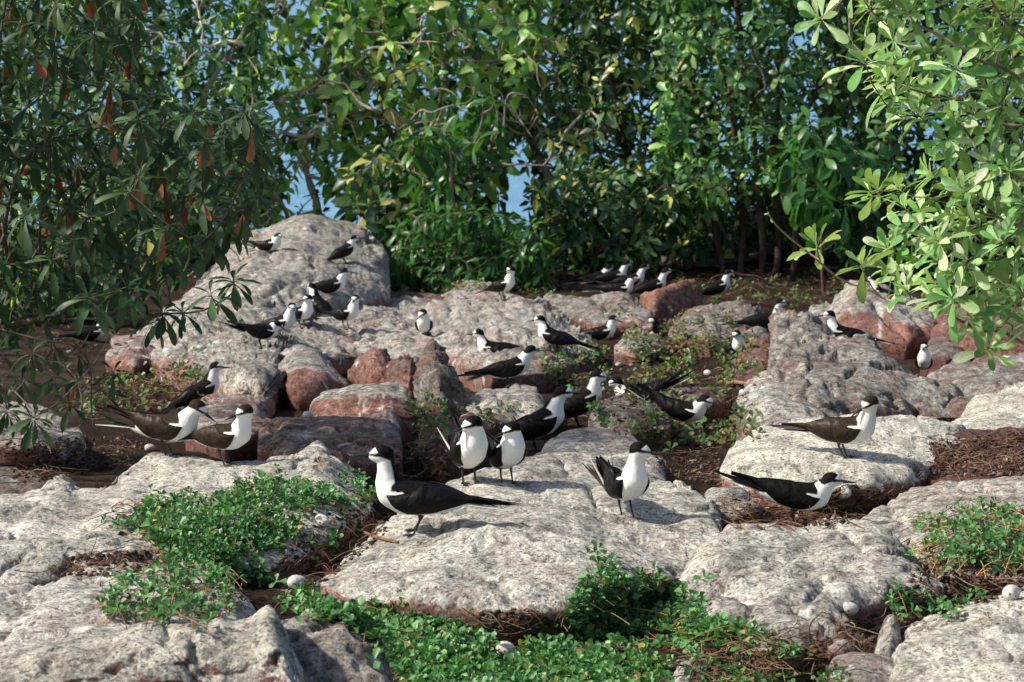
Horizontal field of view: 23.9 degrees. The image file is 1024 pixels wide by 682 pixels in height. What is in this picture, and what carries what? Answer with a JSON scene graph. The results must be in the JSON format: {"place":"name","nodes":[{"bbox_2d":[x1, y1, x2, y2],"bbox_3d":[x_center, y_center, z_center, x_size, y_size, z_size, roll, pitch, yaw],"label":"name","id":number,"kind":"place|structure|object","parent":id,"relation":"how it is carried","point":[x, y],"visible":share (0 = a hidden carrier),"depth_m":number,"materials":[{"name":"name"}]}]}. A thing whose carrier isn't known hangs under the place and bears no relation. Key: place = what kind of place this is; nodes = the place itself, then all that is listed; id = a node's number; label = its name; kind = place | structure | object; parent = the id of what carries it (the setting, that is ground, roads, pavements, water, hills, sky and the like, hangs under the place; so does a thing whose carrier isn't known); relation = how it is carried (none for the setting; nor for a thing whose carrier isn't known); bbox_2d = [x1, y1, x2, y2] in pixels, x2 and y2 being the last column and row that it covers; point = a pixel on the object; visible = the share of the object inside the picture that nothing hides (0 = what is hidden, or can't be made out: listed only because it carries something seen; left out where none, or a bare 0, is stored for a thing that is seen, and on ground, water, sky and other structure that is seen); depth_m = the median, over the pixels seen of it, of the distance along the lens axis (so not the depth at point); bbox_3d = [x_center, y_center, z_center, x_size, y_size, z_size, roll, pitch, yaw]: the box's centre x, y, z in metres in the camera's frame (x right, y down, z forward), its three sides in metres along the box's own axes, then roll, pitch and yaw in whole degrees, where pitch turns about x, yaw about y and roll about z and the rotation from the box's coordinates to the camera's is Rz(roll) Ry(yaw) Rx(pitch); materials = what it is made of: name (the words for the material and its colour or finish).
{"place":"outdoors","nodes":[
{"label":"outdoors","id":0,"kind":"place"},
{"bbox_2d":[0,180,1023,681],"bbox_3d":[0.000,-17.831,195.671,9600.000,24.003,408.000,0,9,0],"label":"ground","id":1,"kind":"structure","parent":0,"point":[262,596],"depth_m":14.50,"materials":[{"name":"soil"}]},
{"bbox_2d":[0,466,47,494],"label":"rock","id":2,"kind":"object","parent":1,"relation":"on","point":[12,488],"visible":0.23,"depth_m":8.60,"materials":[{"name":"stone"}]},
{"bbox_2d":[0,401,85,467],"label":"rock","id":3,"kind":"object","parent":1,"relation":"on","point":[56,432],"visible":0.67,"depth_m":10.06,"materials":[{"name":"stone"}]},
{"bbox_2d":[0,621,129,656],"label":"rock","id":4,"kind":"object","parent":1,"relation":"on","point":[44,633],"visible":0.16,"depth_m":6.32,"materials":[{"name":"stone"}]},
{"bbox_2d":[0,183,198,326],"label":"shrub","id":5,"kind":"object","parent":1,"relation":"on","point":[147,247],"visible":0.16,"depth_m":18.94,"materials":[{"name":"green plant"}]},
{"bbox_2d":[0,561,255,635],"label":"rock","id":6,"kind":"object","parent":1,"relation":"on","point":[71,598],"visible":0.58,"depth_m":6.73,"materials":[{"name":"stone"}]},
{"bbox_2d":[85,560,251,636],"bbox_3d":[-0.921,0.653,6.277,0.453,0.353,1.656,-1,9,-4],"label":"leafy mat","id":7,"kind":"object","parent":6,"relation":"on","point":[201,604],"visible":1,"depth_m":6.64,"materials":[{"name":"green plant"}]},
{"bbox_2d":[105,334,155,377],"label":"stone","id":8,"kind":"object","parent":1,"relation":"on","point":[130,359],"visible":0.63,"depth_m":14.55,"materials":[{"name":"stone"}]},
{"bbox_2d":[0,0,280,276],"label":"slender tree","id":9,"kind":"object","parent":1,"relation":"on","point":[250,35],"visible":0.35,"depth_m":22.84,"materials":[{"name":"green plant"}]},
{"bbox_2d":[0,0,281,451],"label":"dark bush","id":10,"kind":"object","parent":1,"relation":"on","point":[148,157],"visible":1,"depth_m":9.43,"materials":[{"name":"green plant"}]},
{"bbox_2d":[0,604,307,681],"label":"rock","id":11,"kind":"object","parent":1,"relation":"on","point":[257,646],"visible":0.98,"depth_m":5.42,"materials":[{"name":"stone"}]},
{"bbox_2d":[0,440,374,585],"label":"rock","id":12,"kind":"object","parent":1,"relation":"on","point":[50,522],"visible":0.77,"depth_m":7.83,"materials":[{"name":"stone"}]},
{"bbox_2d":[90,399,217,456],"bbox_3d":[-1.319,0.313,8.907,0.511,0.220,0.126,3,10,18],"label":"tern","id":13,"kind":"object","parent":12,"relation":"on","point":[166,427],"visible":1,"depth_m":8.85,"materials":[{"name":"black"}]},
{"bbox_2d":[166,404,252,465],"bbox_3d":[-1.119,0.330,8.809,0.414,0.234,0.133,5,11,30],"label":"tern","id":14,"kind":"object","parent":12,"relation":"on","point":[235,433],"visible":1,"depth_m":8.72,"materials":[{"name":"black"}]},
{"bbox_2d":[93,456,378,588],"bbox_3d":[-0.828,0.590,8.314,0.775,0.428,2.683,1,9,8],"label":"leafy mat","id":15,"kind":"object","parent":12,"relation":"on","point":[243,498],"visible":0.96,"depth_m":7.54,"materials":[{"name":"green plant"}]},
{"bbox_2d":[160,362,230,413],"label":"tern","id":16,"kind":"object","parent":1,"relation":"on","point":[208,383],"visible":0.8,"depth_m":11.86,"materials":[{"name":"black"}]},
{"bbox_2d":[184,393,270,462],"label":"rock","id":17,"kind":"object","parent":1,"relation":"on","point":[220,408],"visible":0.41,"depth_m":10.74,"materials":[{"name":"stone"}]},
{"bbox_2d":[170,115,346,252],"bbox_3d":[-2.581,-1.485,24.093,1.995,1.620,1.271,0,9,0],"label":"hanging shrub","id":18,"kind":"object","parent":1,"relation":"on","point":[293,149],"visible":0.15,"depth_m":24.02,"materials":[{"name":"green plant"}]},
{"bbox_2d":[163,214,390,321],"bbox_3d":[-1.732,-0.339,19.698,1.600,1.063,6.574,0,9,0],"label":"rock","id":19,"kind":"object","parent":1,"relation":"on","point":[290,266],"visible":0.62,"depth_m":18.45,"materials":[{"name":"stone"}]},
{"bbox_2d":[314,268,355,293],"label":"tern","id":20,"kind":"object","parent":19,"relation":"on","point":[337,283],"visible":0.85,"depth_m":17.31,"materials":[{"name":"black"}]},
{"bbox_2d":[136,305,432,419],"bbox_3d":[-1.368,0.152,15.701,2.100,1.203,8.671,-1,9,-9],"label":"rock","id":21,"kind":"object","parent":1,"relation":"on","point":[255,372],"visible":0.41,"depth_m":14.65,"materials":[{"name":"stone"}]},
{"bbox_2d":[219,320,287,348],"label":"tern","id":22,"kind":"object","parent":21,"relation":"on","point":[264,332],"visible":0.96,"depth_m":13.84,"materials":[{"name":"black"}]},
{"bbox_2d":[315,294,358,329],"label":"tern","id":23,"kind":"object","parent":21,"relation":"on","point":[350,311],"visible":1,"depth_m":15.89,"materials":[{"name":"black"}]},
{"bbox_2d":[181,0,444,227],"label":"leaning tree","id":24,"kind":"object","parent":1,"relation":"on","point":[320,145],"visible":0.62,"depth_m":23.65,"materials":[{"name":"green plant"}]},
{"bbox_2d":[278,344,348,411],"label":"rock","id":25,"kind":"object","parent":1,"relation":"on","point":[311,375],"visible":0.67,"depth_m":12.29,"materials":[{"name":"stone"}]},
{"bbox_2d":[257,415,403,492],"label":"rock","id":26,"kind":"object","parent":1,"relation":"on","point":[281,435],"visible":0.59,"depth_m":9.85,"materials":[{"name":"stone"}]},
{"bbox_2d":[281,608,392,681],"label":"rock","id":27,"kind":"object","parent":1,"relation":"on","point":[330,651],"visible":0.68,"depth_m":5.75,"materials":[{"name":"stone"}]},
{"bbox_2d":[309,382,420,447],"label":"rock","id":28,"kind":"object","parent":1,"relation":"on","point":[372,400],"visible":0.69,"depth_m":11.09,"materials":[{"name":"stone"}]},
{"bbox_2d":[347,347,391,384],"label":"stone","id":29,"kind":"object","parent":1,"relation":"on","point":[369,366],"visible":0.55,"depth_m":13.29,"materials":[{"name":"stone"}]},
{"bbox_2d":[385,354,416,401],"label":"stone","id":30,"kind":"object","parent":1,"relation":"on","point":[401,370],"visible":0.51,"depth_m":12.67,"materials":[{"name":"stone"}]},
{"bbox_2d":[386,342,426,362],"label":"rock","id":31,"kind":"object","parent":1,"relation":"on","point":[412,350],"visible":0.2,"depth_m":14.77,"materials":[{"name":"stone"}]},
{"bbox_2d":[332,112,487,273],"bbox_3d":[-0.933,-1.321,22.645,1.507,1.666,1.321,0,9,0],"label":"hanging shrub","id":32,"kind":"object","parent":1,"relation":"on","point":[387,210],"visible":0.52,"depth_m":22.40,"materials":[{"name":"green plant"}]},
{"bbox_2d":[269,0,592,266],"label":"broadleaf tree","id":33,"kind":"object","parent":1,"relation":"on","point":[454,28],"visible":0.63,"depth_m":23.13,"materials":[{"name":"green plant"}]},
{"bbox_2d":[412,338,467,421],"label":"rock","id":34,"kind":"object","parent":1,"relation":"on","point":[436,374],"visible":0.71,"depth_m":11.40,"materials":[{"name":"stone"}]},
{"bbox_2d":[418,421,469,481],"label":"stone","id":35,"kind":"object","parent":1,"relation":"on","point":[454,472],"visible":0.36,"depth_m":9.74,"materials":[{"name":"stone"}]},
{"bbox_2d":[393,90,508,284],"bbox_3d":[-0.554,-1.307,21.861,1.066,1.911,0.879,0,9,0],"label":"leaved shrub","id":36,"kind":"object","parent":1,"relation":"on","point":[479,127],"visible":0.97,"depth_m":21.73,"materials":[{"name":"green plant"}]},
{"bbox_2d":[69,262,852,478],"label":"sparse grass","id":37,"kind":"structure","parent":1,"relation":"on","point":[718,431],"depth_m":13.58,"materials":[{"name":"green plant"}]},
{"bbox_2d":[385,202,555,293],"bbox_3d":[-0.398,-0.790,21.675,1.612,0.975,1.173,0,9,0],"label":"shrub","id":38,"kind":"object","parent":1,"relation":"on","point":[431,234],"visible":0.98,"depth_m":21.46,"materials":[{"name":"green plant"}]},
{"bbox_2d":[272,579,679,681],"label":"leafy mat","id":39,"kind":"object","parent":1,"relation":"on","point":[401,637],"visible":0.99,"depth_m":6.39,"materials":[{"name":"green plant"}]},
{"bbox_2d":[441,280,517,300],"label":"rock","id":40,"kind":"object","parent":1,"relation":"on","point":[484,296],"visible":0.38,"depth_m":19.96,"materials":[{"name":"stone"}]},
{"bbox_2d":[389,293,595,391],"bbox_3d":[-0.160,0.124,16.543,1.396,1.039,6.270,-1,9,-5],"label":"rock","id":41,"kind":"object","parent":1,"relation":"on","point":[456,318],"visible":0.56,"depth_m":15.26,"materials":[{"name":"stone"}]},
{"bbox_2d":[473,266,514,299],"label":"tern","id":42,"kind":"object","parent":41,"relation":"on","point":[506,283],"visible":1,"depth_m":17.75,"materials":[{"name":"black"}]},
{"bbox_2d":[466,329,538,352],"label":"tern","id":43,"kind":"object","parent":41,"relation":"on","point":[484,343],"visible":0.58,"depth_m":14.15,"materials":[{"name":"black"}]},
{"bbox_2d":[526,315,600,352],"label":"tern","id":44,"kind":"object","parent":41,"relation":"on","point":[547,333],"visible":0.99,"depth_m":14.50,"materials":[{"name":"black"}]},
{"bbox_2d":[465,383,545,436],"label":"rock","id":45,"kind":"object","parent":1,"relation":"on","point":[525,399],"visible":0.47,"depth_m":11.34,"materials":[{"name":"stone"}]},
{"bbox_2d":[458,345,543,384],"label":"tern","id":46,"kind":"object","parent":45,"relation":"on","point":[518,365],"visible":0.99,"depth_m":12.28,"materials":[{"name":"black"}]},
{"bbox_2d":[0,210,1023,681],"bbox_3d":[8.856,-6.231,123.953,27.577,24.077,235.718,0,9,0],"label":"dry litter","id":47,"kind":"object","parent":1,"relation":"on","point":[774,668],"visible":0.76,"depth_m":7.61,"materials":[{"name":"brown plant"}]},
{"bbox_2d":[0,268,1023,681],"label":"soil crumbs","id":48,"kind":"object","parent":1,"relation":"on","point":[506,616],"visible":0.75,"depth_m":8.68,"materials":[{"name":"brown soil"}]},
{"bbox_2d":[320,473,721,649],"bbox_3d":[0.065,0.798,7.896,1.276,0.653,2.376,0,9,0],"label":"rock","id":49,"kind":"object","parent":1,"relation":"on","point":[474,560],"visible":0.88,"depth_m":7.26,"materials":[{"name":"stone"}]},
{"bbox_2d":[351,445,521,536],"bbox_3d":[-0.231,0.459,7.399,0.530,0.276,0.130,1,9,8],"label":"tern","id":50,"kind":"object","parent":49,"relation":"on","point":[396,493],"visible":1,"depth_m":7.37,"materials":[{"name":"black"}]},
{"bbox_2d":[435,413,490,484],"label":"tern","id":51,"kind":"object","parent":49,"relation":"on","point":[468,444],"visible":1,"depth_m":8.17,"materials":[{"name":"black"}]},
{"bbox_2d":[485,421,526,483],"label":"tern","id":52,"kind":"object","parent":49,"relation":"on","point":[509,450],"visible":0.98,"depth_m":8.20,"materials":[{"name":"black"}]},
{"bbox_2d":[581,442,665,518],"bbox_3d":[0.351,0.431,7.929,0.136,0.266,0.433,-4,10,-22],"label":"tern","id":53,"kind":"object","parent":49,"relation":"on","point":[630,481],"visible":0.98,"depth_m":7.79,"materials":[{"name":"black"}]},
{"bbox_2d":[29,332,1020,681],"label":"pebbles","id":54,"kind":"object","parent":1,"relation":"on","point":[331,520],"visible":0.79,"depth_m":8.76,"materials":[{"name":"grey stone"}]},
{"bbox_2d":[496,385,586,451],"bbox_3d":[0.054,0.344,10.541,0.547,0.297,0.140,-1,9,-8],"label":"tern","id":55,"kind":"object","parent":1,"relation":"on","point":[547,418],"visible":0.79,"depth_m":10.51,"materials":[{"name":"black"}]},
{"bbox_2d":[446,427,665,485],"bbox_3d":[0.128,0.680,9.367,0.919,0.618,2.025,0,9,0],"label":"rock","id":56,"kind":"object","parent":1,"relation":"on","point":[565,454],"visible":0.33,"depth_m":9.11,"materials":[{"name":"stone"}]},
{"bbox_2d":[452,0,699,250],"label":"forked tree","id":57,"kind":"object","parent":1,"relation":"on","point":[544,60],"visible":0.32,"depth_m":23.74,"materials":[{"name":"green plant"}]},
{"bbox_2d":[564,369,616,427],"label":"tern","id":58,"kind":"object","parent":1,"relation":"on","point":[575,405],"visible":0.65,"depth_m":11.44,"materials":[{"name":"black"}]},
{"bbox_2d":[543,291,653,340],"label":"rock","id":59,"kind":"object","parent":1,"relation":"on","point":[583,313],"visible":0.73,"depth_m":18.25,"materials":[{"name":"stone"}]},
{"bbox_2d":[577,274,641,292],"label":"tern","id":60,"kind":"object","parent":59,"relation":"on","point":[626,285],"visible":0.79,"depth_m":19.94,"materials":[{"name":"black"}]},
{"bbox_2d":[545,240,687,276],"bbox_3d":[0.961,-0.724,22.711,1.441,0.538,0.948,0,9,0],"label":"shrub","id":61,"kind":"object","parent":1,"relation":"on","point":[612,262],"visible":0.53,"depth_m":22.42,"materials":[{"name":"green plant"}]},
{"bbox_2d":[513,0,730,272],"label":"dense tree","id":62,"kind":"object","parent":1,"relation":"on","point":[625,125],"visible":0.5,"depth_m":23.04,"materials":[{"name":"green plant"}]},
{"bbox_2d":[524,156,720,273],"bbox_3d":[1.022,-1.122,22.520,1.826,1.262,1.227,0,9,0],"label":"undergrowth shrub","id":63,"kind":"object","parent":1,"relation":"on","point":[589,233],"visible":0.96,"depth_m":22.24,"materials":[{"name":"green plant"}]},
{"bbox_2d":[588,394,670,447],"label":"rock","id":64,"kind":"object","parent":1,"relation":"on","point":[625,412],"visible":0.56,"depth_m":10.81,"materials":[{"name":"stone"}]},
{"bbox_2d":[623,381,720,422],"bbox_3d":[0.753,0.287,11.297,0.484,0.181,0.122,3,10,18],"label":"tern","id":65,"kind":"object","parent":64,"relation":"on","point":[686,411],"visible":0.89,"depth_m":11.25,"materials":[{"name":"black"}]},
{"bbox_2d":[614,328,665,364],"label":"stone","id":66,"kind":"object","parent":1,"relation":"on","point":[621,357],"visible":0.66,"depth_m":15.12,"materials":[{"name":"stone"}]},
{"bbox_2d":[533,540,765,656],"bbox_3d":[0.326,0.775,6.701,0.561,0.250,1.003,-1,9,-8],"label":"leafy mat","id":67,"kind":"object","parent":1,"relation":"on","point":[614,582],"visible":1,"depth_m":6.85,"materials":[{"name":"green plant"}]},
{"bbox_2d":[639,279,702,322],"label":"stone","id":68,"kind":"object","parent":1,"relation":"on","point":[675,299],"visible":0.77,"depth_m":19.07,"materials":[{"name":"stone"}]},
{"bbox_2d":[666,386,731,423],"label":"rock","id":69,"kind":"object","parent":1,"relation":"on","point":[718,410],"visible":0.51,"depth_m":11.88,"materials":[{"name":"stone"}]},
{"bbox_2d":[601,370,693,395],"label":"tern","id":70,"kind":"object","parent":69,"relation":"on","point":[659,385],"visible":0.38,"depth_m":11.95,"materials":[{"name":"black"}]},
{"bbox_2d":[659,252,759,267],"bbox_3d":[1.901,-0.764,23.144,0.989,0.158,0.298,1,9,6],"label":"fallen log","id":71,"kind":"object","parent":1,"relation":"on","point":[713,262],"visible":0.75,"depth_m":23.06,"materials":[{"name":"brown wood"}]},
{"bbox_2d":[668,300,768,357],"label":"rock","id":72,"kind":"object","parent":1,"relation":"on","point":[721,309],"visible":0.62,"depth_m":16.47,"materials":[{"name":"stone"}]},
{"bbox_2d":[719,298,793,327],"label":"tern","id":73,"kind":"object","parent":72,"relation":"on","point":[762,320],"visible":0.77,"depth_m":16.35,"materials":[{"name":"black"}]},
{"bbox_2d":[704,486,762,530],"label":"stone","id":74,"kind":"object","parent":1,"relation":"on","point":[716,493],"visible":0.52,"depth_m":8.24,"materials":[{"name":"stone"}]},
{"bbox_2d":[734,333,770,389],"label":"rock","id":75,"kind":"object","parent":1,"relation":"on","point":[758,351],"visible":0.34,"depth_m":13.63,"materials":[{"name":"stone"}]},
{"bbox_2d":[676,179,842,267],"bbox_3d":[2.468,-1.125,23.452,1.866,1.007,1.148,0,9,0],"label":"undergrowth shrub","id":76,"kind":"object","parent":1,"relation":"on","point":[753,246],"visible":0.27,"depth_m":23.31,"materials":[{"name":"green plant"}]},
{"bbox_2d":[671,631,862,681],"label":"leafy mat","id":77,"kind":"object","parent":1,"relation":"on","point":[727,669],"visible":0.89,"depth_m":6.14,"materials":[{"name":"green plant"}]},
{"bbox_2d":[644,0,910,286],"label":"stemmy tree","id":78,"kind":"object","parent":1,"relation":"on","point":[746,73],"visible":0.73,"depth_m":22.28,"materials":[{"name":"green plant"}]},
{"bbox_2d":[687,596,867,681],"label":"rock","id":79,"kind":"object","parent":1,"relation":"on","point":[775,618],"visible":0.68,"depth_m":6.37,"materials":[{"name":"stone"}]},
{"bbox_2d":[736,371,827,440],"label":"rock","id":80,"kind":"object","parent":1,"relation":"on","point":[776,405],"visible":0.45,"depth_m":10.73,"materials":[{"name":"stone"}]},
{"bbox_2d":[714,470,855,526],"bbox_3d":[0.898,0.533,7.969,0.475,0.212,0.114,1,9,4],"label":"tern","id":81,"kind":"object","parent":1,"relation":"on","point":[793,496],"visible":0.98,"depth_m":7.93,"materials":[{"name":"black"}]},
{"bbox_2d":[678,517,944,632],"bbox_3d":[0.882,0.885,7.307,0.788,0.577,1.316,0,9,0],"label":"rock","id":82,"kind":"object","parent":1,"relation":"on","point":[838,565],"visible":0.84,"depth_m":7.07,"materials":[{"name":"stone"}]},
{"bbox_2d":[765,105,881,295],"bbox_3d":[2.789,-1.175,21.477,1.052,1.820,0.943,0,9,0],"label":"leaved shrub","id":83,"kind":"object","parent":1,"relation":"on","point":[819,201],"visible":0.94,"depth_m":21.31,"materials":[{"name":"green plant"}]},
{"bbox_2d":[720,413,966,512],"bbox_3d":[1.333,0.649,9.687,0.975,0.659,2.081,2,9,11],"label":"rock","id":84,"kind":"object","parent":1,"relation":"on","point":[892,449],"visible":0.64,"depth_m":9.13,"materials":[{"name":"stone"}]},
{"bbox_2d":[766,395,878,458],"bbox_3d":[1.166,0.310,9.122,0.447,0.247,0.129,5,10,28],"label":"tern","id":85,"kind":"object","parent":84,"relation":"on","point":[859,427],"visible":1,"depth_m":9.04,"materials":[{"name":"black"}]},
{"bbox_2d":[828,651,893,681],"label":"stone","id":86,"kind":"object","parent":1,"relation":"on","point":[880,667],"visible":0.79,"depth_m":5.86,"materials":[{"name":"stone"}]},
{"bbox_2d":[767,308,963,421],"bbox_3d":[1.669,0.392,12.711,1.032,0.934,4.243,0,9,0],"label":"rock","id":87,"kind":"object","parent":1,"relation":"on","point":[813,360],"visible":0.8,"depth_m":11.57,"materials":[{"name":"stone"}]},
{"bbox_2d":[815,310,897,344],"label":"tern","id":88,"kind":"object","parent":87,"relation":"on","point":[836,327],"visible":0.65,"depth_m":13.35,"materials":[{"name":"black"}]},
{"bbox_2d":[809,280,937,359],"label":"rock","id":89,"kind":"object","parent":1,"relation":"on","point":[906,329],"visible":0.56,"depth_m":16.55,"materials":[{"name":"stone"}]},
{"bbox_2d":[833,156,941,288],"bbox_3d":[3.351,-1.021,21.889,1.192,1.327,1.028,0,9,0],"label":"sapling","id":90,"kind":"object","parent":1,"relation":"on","point":[856,237],"visible":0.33,"depth_m":21.65,"materials":[{"name":"green plant"}]},
{"bbox_2d":[874,614,901,656],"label":"stone","id":91,"kind":"object","parent":1,"relation":"on","point":[889,639],"visible":0.52,"depth_m":6.22,"materials":[{"name":"stone"}]},
{"bbox_2d":[764,0,1023,370],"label":"pale bush","id":92,"kind":"object","parent":1,"relation":"on","point":[998,273],"visible":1,"depth_m":7.88,"materials":[{"name":"green plant"}]},
{"bbox_2d":[838,0,1023,272],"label":"shaded tree","id":93,"kind":"object","parent":1,"relation":"on","point":[915,155],"visible":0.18,"depth_m":22.67,"materials":[{"name":"green plant"}]},
{"bbox_2d":[883,578,991,624],"bbox_3d":[1.136,0.731,6.742,0.419,0.287,1.176,2,9,12],"label":"leafy mat","id":94,"kind":"object","parent":1,"relation":"on","point":[895,606],"visible":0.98,"depth_m":6.42,"materials":[{"name":"green plant"}]},
{"bbox_2d":[920,337,963,375],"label":"stone","id":95,"kind":"object","parent":1,"relation":"on","point":[943,351],"visible":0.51,"depth_m":14.90,"materials":[{"name":"stone"}]},
{"bbox_2d":[861,474,1023,606],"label":"rock","id":96,"kind":"object","parent":1,"relation":"on","point":[937,497],"visible":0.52,"depth_m":8.08,"materials":[{"name":"stone"}]},
{"bbox_2d":[904,496,1023,577],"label":"leafy mat","id":97,"kind":"object","parent":96,"relation":"on","point":[989,545],"visible":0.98,"depth_m":7.34,"materials":[{"name":"green plant"}]},
{"bbox_2d":[889,587,1023,681],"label":"rock","id":98,"kind":"object","parent":1,"relation":"on","point":[966,645],"visible":0.94,"depth_m":5.94,"materials":[{"name":"stone"}]},
{"bbox_2d":[926,426,1023,485],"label":"earth bank","id":99,"kind":"structure","parent":1,"relation":"on","point":[932,478],"depth_m":9.25,"materials":[{"name":"soil"}]},
{"bbox_2d":[927,352,1023,417],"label":"rock","id":100,"kind":"object","parent":1,"relation":"on","point":[972,379],"visible":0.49,"depth_m":12.36,"materials":[{"name":"stone"}]},
{"bbox_2d":[930,304,1023,361],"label":"rock","id":101,"kind":"object","parent":1,"relation":"on","point":[941,329],"visible":0.3,"depth_m":15.45,"materials":[{"name":"stone"}]},
{"bbox_2d":[952,382,1023,429],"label":"rock","id":102,"kind":"object","parent":1,"relation":"on","point":[993,411],"visible":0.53,"depth_m":10.67,"materials":[{"name":"stone"}]},
{"bbox_2d":[0,0,1023,232],"bbox_3d":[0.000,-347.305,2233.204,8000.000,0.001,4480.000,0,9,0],"label":"sea","id":103,"kind":"structure","parent":0,"point":[517,187],"depth_m":224.09,"materials":[{"name":"liquid"}]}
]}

